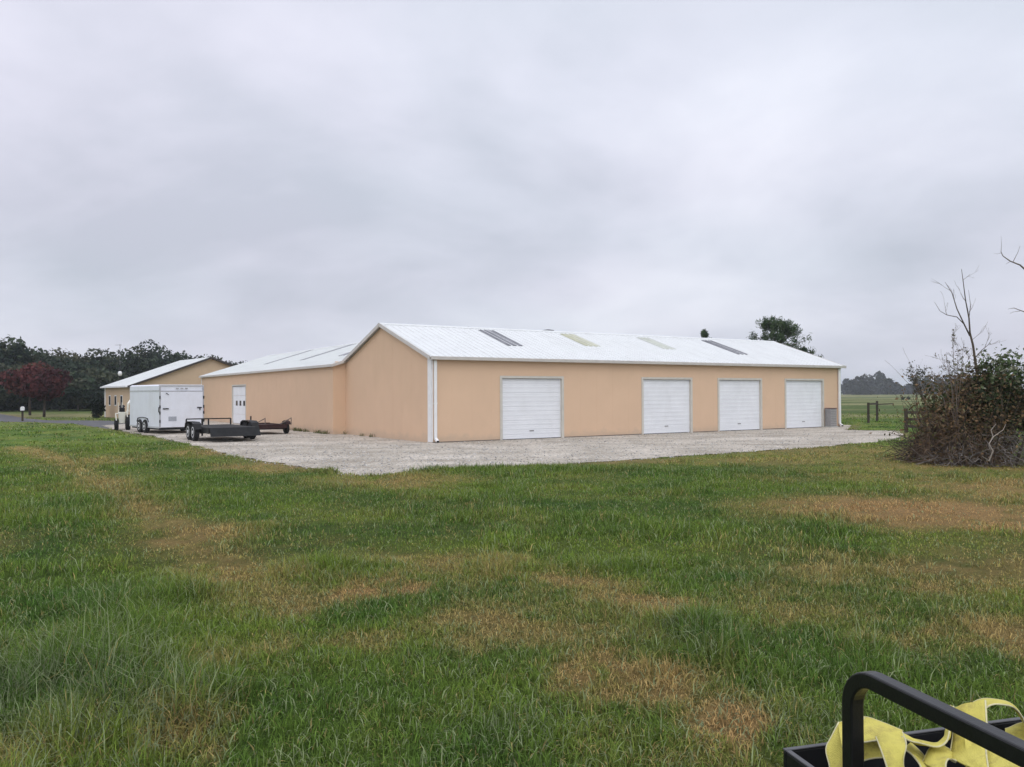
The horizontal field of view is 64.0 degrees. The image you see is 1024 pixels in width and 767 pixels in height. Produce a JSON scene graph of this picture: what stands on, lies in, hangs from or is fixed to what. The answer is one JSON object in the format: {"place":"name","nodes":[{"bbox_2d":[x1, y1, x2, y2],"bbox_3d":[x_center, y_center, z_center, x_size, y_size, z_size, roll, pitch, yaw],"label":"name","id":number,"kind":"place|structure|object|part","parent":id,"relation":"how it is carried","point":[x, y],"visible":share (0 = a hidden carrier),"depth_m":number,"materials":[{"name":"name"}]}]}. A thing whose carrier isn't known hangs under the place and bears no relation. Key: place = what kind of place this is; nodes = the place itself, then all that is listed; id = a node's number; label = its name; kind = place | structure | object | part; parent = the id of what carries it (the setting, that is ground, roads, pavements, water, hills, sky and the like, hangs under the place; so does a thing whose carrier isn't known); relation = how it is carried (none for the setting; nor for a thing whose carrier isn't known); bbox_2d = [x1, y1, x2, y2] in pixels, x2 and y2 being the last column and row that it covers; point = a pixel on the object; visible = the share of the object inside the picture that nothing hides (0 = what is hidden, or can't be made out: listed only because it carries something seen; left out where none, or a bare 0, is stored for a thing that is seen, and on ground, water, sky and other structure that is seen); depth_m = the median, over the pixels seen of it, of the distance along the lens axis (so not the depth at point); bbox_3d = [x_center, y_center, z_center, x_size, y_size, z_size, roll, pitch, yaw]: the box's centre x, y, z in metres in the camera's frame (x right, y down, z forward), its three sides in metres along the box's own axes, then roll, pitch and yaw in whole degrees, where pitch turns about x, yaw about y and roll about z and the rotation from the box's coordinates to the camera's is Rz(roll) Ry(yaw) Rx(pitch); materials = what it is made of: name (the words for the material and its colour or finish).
{"place":"outdoors","nodes":[
{"label":"outdoors","id":0,"kind":"place"},
{"bbox_2d":[0,414,126,431],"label":"road","id":1,"kind":"structure","parent":0,"point":[5,418],"depth_m":59.92,"materials":[{"name":"grey asphalt"}]},
{"bbox_2d":[0,543,1023,766],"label":"grass","id":2,"kind":"structure","parent":0,"point":[105,645],"depth_m":5.58,"materials":[{"name":"green plant"}]},
{"bbox_2d":[0,394,1023,766],"bbox_3d":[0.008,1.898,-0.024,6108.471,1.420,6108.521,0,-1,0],"label":"ground","id":3,"kind":"structure","parent":0,"point":[854,404],"depth_m":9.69,"materials":[{"name":"green plant"}]},
{"bbox_2d":[0,363,34,408],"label":"woodland tree","id":4,"kind":"object","parent":3,"relation":"on","point":[4,400],"visible":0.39,"depth_m":97.33,"materials":[{"name":"green plant"}]},
{"bbox_2d":[0,334,38,410],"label":"woodland tree","id":5,"kind":"object","parent":3,"relation":"on","point":[19,350],"visible":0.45,"depth_m":102.37,"materials":[{"name":"green plant"}]},
{"bbox_2d":[2,361,37,410],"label":"woodland tree","id":6,"kind":"object","parent":3,"relation":"on","point":[12,366],"visible":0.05,"depth_m":99.14,"materials":[{"name":"green plant"}]},
{"bbox_2d":[20,407,24,420],"bbox_3d":[-36.521,2.269,61.144,0.220,1.098,0.400,0,-1,-20],"label":"mailbox","id":7,"kind":"object","parent":3,"relation":"on","point":[22,409],"visible":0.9,"depth_m":61.07,"materials":[{"name":"white wood"}]},
{"bbox_2d":[0,361,54,414],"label":"red maple","id":8,"kind":"object","parent":3,"relation":"on","point":[13,383],"visible":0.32,"depth_m":77.93,"materials":[{"name":"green plant"}]},
{"bbox_2d":[19,365,72,416],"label":"red maple","id":9,"kind":"object","parent":3,"relation":"on","point":[44,386],"visible":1,"depth_m":71.67,"materials":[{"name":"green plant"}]},
{"bbox_2d":[29,346,64,369],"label":"woodland tree","id":10,"kind":"object","parent":3,"relation":"on","point":[42,357],"visible":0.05,"depth_m":111.81,"materials":[{"name":"green plant"}]},
{"bbox_2d":[0,397,103,410],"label":"undergrowth","id":11,"kind":"object","parent":3,"relation":"on","point":[13,407],"visible":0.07,"depth_m":106.86,"materials":[{"name":"green plant"}]},
{"bbox_2d":[26,368,83,410],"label":"woodland tree","id":12,"kind":"object","parent":3,"relation":"on","point":[58,402],"visible":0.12,"depth_m":99.75,"materials":[{"name":"green plant"}]},
{"bbox_2d":[40,352,81,370],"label":"woodland tree","id":13,"kind":"object","parent":3,"relation":"on","point":[69,357],"visible":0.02,"depth_m":114.97,"materials":[{"name":"green plant"}]},
{"bbox_2d":[43,347,89,363],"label":"woodland tree","id":14,"kind":"object","parent":3,"relation":"on","point":[57,350],"visible":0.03,"depth_m":121.34,"materials":[{"name":"green plant"}]},
{"bbox_2d":[53,356,103,408],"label":"woodland tree","id":15,"kind":"object","parent":3,"relation":"on","point":[77,364],"visible":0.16,"depth_m":110.90,"materials":[{"name":"green plant"}]},
{"bbox_2d":[54,372,107,410],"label":"woodland tree","id":16,"kind":"object","parent":3,"relation":"on","point":[80,388],"visible":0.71,"depth_m":98.66,"materials":[{"name":"green plant"}]},
{"bbox_2d":[89,393,105,417],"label":"evergreen shrub","id":17,"kind":"object","parent":3,"relation":"on","point":[97,404],"visible":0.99,"depth_m":68.12,"materials":[{"name":"green plant"}]},
{"bbox_2d":[76,367,123,405],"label":"woodland tree","id":18,"kind":"object","parent":3,"relation":"on","point":[99,376],"visible":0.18,"depth_m":102.46,"materials":[{"name":"green plant"}]},
{"bbox_2d":[80,348,131,377],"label":"woodland tree","id":19,"kind":"object","parent":3,"relation":"on","point":[106,360],"visible":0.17,"depth_m":117.12,"materials":[{"name":"green plant"}]},
{"bbox_2d":[118,368,121,380],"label":"yard light","id":20,"kind":"object","parent":3,"relation":"on","point":[119,373],"visible":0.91,"depth_m":77.97,"materials":[{"name":"white metal"}]},
{"bbox_2d":[113,346,161,376],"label":"woodland tree","id":21,"kind":"object","parent":3,"relation":"on","point":[130,354],"visible":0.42,"depth_m":123.95,"materials":[{"name":"green plant"}]},
{"bbox_2d":[129,339,178,374],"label":"woodland tree","id":22,"kind":"object","parent":3,"relation":"on","point":[153,357],"visible":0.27,"depth_m":126.25,"materials":[{"name":"green plant"}]},
{"bbox_2d":[100,357,234,417],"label":"tan barn","id":23,"kind":"structure","parent":3,"relation":"on","point":[186,372],"depth_m":68.24,"materials":[{"name":"white metal"}]},
{"bbox_2d":[114,395,116,405],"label":"window","id":24,"kind":"structure","parent":23,"relation":"in","point":[115,396],"depth_m":68.38,"materials":[{"name":"white glass"}]},
{"bbox_2d":[120,395,122,404],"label":"window","id":25,"kind":"structure","parent":23,"relation":"in","point":[121,396],"depth_m":66.91,"materials":[{"name":"white glass"}]},
{"bbox_2d":[146,345,191,368],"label":"woodland tree","id":26,"kind":"object","parent":3,"relation":"on","point":[166,353],"visible":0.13,"depth_m":129.74,"materials":[{"name":"green plant"}]},
{"bbox_2d":[188,354,222,359],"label":"woodland tree","id":27,"kind":"object","parent":3,"relation":"on","point":[201,356],"visible":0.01,"depth_m":136.00,"materials":[{"name":"green plant"}]},
{"bbox_2d":[101,420,902,476],"bbox_3d":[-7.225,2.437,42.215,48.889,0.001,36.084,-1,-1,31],"label":"gravel yard","id":28,"kind":"structure","parent":3,"relation":"on","point":[304,442],"depth_m":29.32,"materials":[{"name":"grey gravel"}]},
{"bbox_2d":[114,400,130,429],"bbox_3d":[-21.401,1.713,45.059,0.867,1.639,2.079,0,-1,-26],"label":"white tractor","id":29,"kind":"object","parent":28,"relation":"on","point":[122,413],"visible":0.91,"depth_m":44.31,"materials":[{"name":"metal"}]},
{"bbox_2d":[130,384,203,432],"bbox_3d":[-18.083,1.284,42.304,2.338,2.400,5.792,0,-1,-42],"label":"cargo trailer","id":30,"kind":"object","parent":28,"relation":"on","point":[166,407],"visible":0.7,"depth_m":40.33,"materials":[{"name":"metal"}]},
{"bbox_3d":[-16.176,1.270,40.174,2.030,1.720,0.080,0,-1,-42],"label":"ramp door","id":31,"kind":"part","parent":30,"relation":"part of","materials":[{"name":"white metal"}]},
{"bbox_2d":[185,418,260,440],"bbox_3d":[-12.602,1.944,35.108,2.600,0.854,5.735,0,-1,-34],"label":"flatbed trailer","id":32,"kind":"object","parent":28,"relation":"on","point":[244,429],"visible":1,"depth_m":33.31,"materials":[{"name":"black metal"}]},
{"bbox_2d":[248,416,291,433],"bbox_3d":[-12.343,2.035,40.336,1.908,0.800,3.756,0,-1,-33],"label":"maroon trailer","id":33,"kind":"object","parent":28,"relation":"on","point":[284,425],"visible":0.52,"depth_m":39.09,"materials":[{"name":"paint"}]},
{"bbox_2d":[290,427,374,436],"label":"weeds","id":34,"kind":"object","parent":28,"relation":"on","point":[316,431],"visible":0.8,"depth_m":39.83,"materials":[{"name":"green plant"}]},
{"bbox_2d":[199,323,845,442],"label":"storage building","id":35,"kind":"structure","parent":28,"relation":"on","point":[427,383],"depth_m":37.69,"materials":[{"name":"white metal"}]},
{"bbox_2d":[232,384,245,422],"bbox_3d":[-17.697,1.344,53.258,0.140,2.550,3.480,0,-1,-33],"label":"wing door","id":36,"kind":"structure","parent":35,"relation":"in","point":[239,392],"depth_m":53.50,"materials":[{"name":"white metal"}]},
{"bbox_2d":[500,376,563,439],"bbox_3d":[0.830,0.996,34.117,3.203,2.610,0.152,0,-1,-33],"label":"garage door","id":37,"kind":"structure","parent":35,"relation":"in","point":[532,407],"depth_m":34.15,"materials":[{"name":"grey metal"}]},
{"bbox_2d":[641,377,692,433],"bbox_3d":[7.212,1.020,38.209,3.203,2.610,0.152,0,-1,-33],"label":"garage door","id":38,"kind":"structure","parent":35,"relation":"in","point":[666,403],"depth_m":38.25,"materials":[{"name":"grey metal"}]},
{"bbox_2d":[717,378,762,430],"bbox_3d":[11.340,1.035,40.856,3.203,2.610,0.152,0,-1,-33],"label":"garage door","id":39,"kind":"structure","parent":35,"relation":"in","point":[739,399],"depth_m":40.91,"materials":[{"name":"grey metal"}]},
{"bbox_2d":[784,378,823,428],"bbox_3d":[15.498,1.050,43.522,3.203,2.610,0.152,0,-1,-33],"label":"garage door","id":40,"kind":"structure","parent":35,"relation":"in","point":[804,398],"depth_m":43.59,"materials":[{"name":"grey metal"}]},
{"bbox_2d":[824,408,837,426],"bbox_3d":[17.234,1.847,44.262,0.640,1.060,0.420,0,-1,-33],"label":"condenser unit","id":41,"kind":"object","parent":28,"relation":"on","point":[830,417],"visible":1,"depth_m":44.12,"materials":[{"name":"grey metal"}]},
{"bbox_2d":[0,412,1021,448],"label":"grass","id":42,"kind":"structure","parent":3,"relation":"on","point":[61,425],"depth_m":44.23,"materials":[{"name":"green plant"}]},
{"bbox_2d":[700,329,711,337],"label":"pine tree","id":43,"kind":"object","parent":3,"relation":"on","point":[704,333],"visible":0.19,"depth_m":79.90,"materials":[{"name":"green plant"}]},
{"bbox_2d":[744,315,822,357],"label":"pine tree","id":44,"kind":"object","parent":3,"relation":"on","point":[780,329],"visible":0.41,"depth_m":75.48,"materials":[{"name":"green plant"}]},
{"bbox_2d":[799,346,814,353],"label":"pine tree","id":45,"kind":"object","parent":3,"relation":"on","point":[802,347],"visible":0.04,"depth_m":77.90,"materials":[{"name":"green plant"}]},
{"bbox_2d":[841,378,851,394],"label":"tree","id":46,"kind":"object","parent":3,"relation":"on","point":[846,385],"visible":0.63,"depth_m":598.29,"materials":[{"name":"green plant"}]},
{"bbox_2d":[849,376,859,394],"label":"tree","id":47,"kind":"object","parent":3,"relation":"on","point":[853,388],"visible":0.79,"depth_m":548.00,"materials":[{"name":"green plant"}]},
{"bbox_2d":[857,374,871,394],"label":"tree","id":48,"kind":"object","parent":3,"relation":"on","point":[864,387],"visible":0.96,"depth_m":520.73,"materials":[{"name":"green plant"}]},
{"bbox_2d":[867,373,880,394],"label":"tree","id":49,"kind":"object","parent":3,"relation":"on","point":[874,384],"visible":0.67,"depth_m":578.21,"materials":[{"name":"green plant"}]},
{"bbox_2d":[867,401,892,422],"bbox_3d":[23.626,1.831,52.790,0.415,1.409,6.920,-1,-1,36],"label":"brace fence","id":50,"kind":"object","parent":3,"relation":"on","point":[868,411],"visible":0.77,"depth_m":51.03,"materials":[{"name":"brown wood"}]},
{"bbox_2d":[875,371,885,394],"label":"tree","id":51,"kind":"object","parent":3,"relation":"on","point":[882,376],"visible":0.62,"depth_m":590.38,"materials":[{"name":"green plant"}]},
{"bbox_2d":[882,378,896,394],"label":"tree","id":52,"kind":"object","parent":3,"relation":"on","point":[887,388],"visible":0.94,"depth_m":529.49,"materials":[{"name":"green plant"}]},
{"bbox_2d":[894,382,902,394],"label":"tree","id":53,"kind":"object","parent":3,"relation":"on","point":[898,387],"visible":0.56,"depth_m":532.74,"materials":[{"name":"green plant"}]},
{"bbox_2d":[783,671,1023,766],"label":"utility cart","id":54,"kind":"object","parent":3,"relation":"on","point":[993,736],"visible":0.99,"depth_m":1.74,"materials":[{"name":"black paint"}]},
{"bbox_2d":[825,698,1023,766],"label":"tow strap","id":55,"kind":"object","parent":54,"relation":"in","point":[886,742],"visible":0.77,"depth_m":1.83,"materials":[{"name":"yellow fabric"}]},
{"bbox_2d":[904,383,912,393],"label":"tree","id":56,"kind":"object","parent":3,"relation":"on","point":[907,387],"visible":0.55,"depth_m":573.68,"materials":[{"name":"green plant"}]},
{"bbox_2d":[911,379,925,393],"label":"tree","id":57,"kind":"object","parent":3,"relation":"on","point":[912,388],"visible":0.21,"depth_m":520.22,"materials":[{"name":"green plant"}]},
{"bbox_2d":[923,376,934,393],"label":"tree","id":58,"kind":"object","parent":3,"relation":"on","point":[925,378],"visible":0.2,"depth_m":552.28,"materials":[{"name":"green plant"}]},
{"bbox_2d":[902,360,958,414],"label":"sparse tree","id":59,"kind":"object","parent":3,"relation":"on","point":[914,383],"visible":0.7,"depth_m":65.29,"materials":[{"name":"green plant"}]},
{"bbox_2d":[933,376,944,393],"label":"tree","id":60,"kind":"object","parent":3,"relation":"on","point":[938,378],"visible":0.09,"depth_m":597.41,"materials":[{"name":"green plant"}]},
{"bbox_2d":[871,415,1021,464],"bbox_3d":[11.705,1.280,22.143,3.708,1.646,3.083,0,-1,0],"label":"brush pile","id":61,"kind":"object","parent":3,"relation":"on","point":[903,449],"visible":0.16,"depth_m":22.03,"materials":[{"name":"brown wood"}]},
{"bbox_2d":[869,338,1023,467],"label":"overgrown shrub","id":62,"kind":"object","parent":3,"relation":"on","point":[999,396],"visible":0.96,"depth_m":21.03,"materials":[{"name":"green plant"}]},
{"bbox_2d":[924,327,984,464],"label":"weedy stalks","id":63,"kind":"object","parent":3,"relation":"on","point":[949,369],"visible":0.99,"depth_m":21.00,"materials":[{"name":"brown plant"}]},
{"bbox_2d":[904,408,1019,432],"bbox_3d":[21.341,1.752,38.000,6.271,1.220,0.160,0,-1,0],"label":"rail fence","id":64,"kind":"object","parent":3,"relation":"on","point":[905,423],"visible":0.19,"depth_m":38.01,"materials":[{"name":"brown wood"}]},
{"bbox_2d":[932,266,1001,458],"bbox_3d":[12.002,-0.503,21.508,2.151,5.215,0.506,0,-1,-5],"label":"bare sapling","id":65,"kind":"object","parent":3,"relation":"on","point":[972,343],"visible":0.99,"depth_m":21.40,"materials":[{"name":"brown plant"}]},
{"bbox_2d":[982,424,1004,460],"bbox_3d":[11.605,1.426,19.746,0.825,0.900,0.115,0,-1,-20],"label":"dead branch","id":66,"kind":"object","parent":3,"relation":"on","point":[990,442],"visible":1,"depth_m":19.71,"materials":[{"name":"grey wood"}]},
{"bbox_2d":[995,242,1023,311],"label":"leafless tree","id":67,"kind":"object","parent":3,"relation":"on","point":[1020,265],"visible":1,"depth_m":19.03,"materials":[{"name":"brown plant"}]},
{"bbox_2d":[0,438,1023,487],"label":"distant grass","id":68,"kind":"structure","parent":0,"point":[77,451],"depth_m":22.59,"materials":[{"name":"green plant"}]},
{"bbox_2d":[0,0,1023,391],"label":"sky","id":69,"kind":"structure","parent":0,"point":[232,180],"materials":[{"name":"grey"}]}
]}

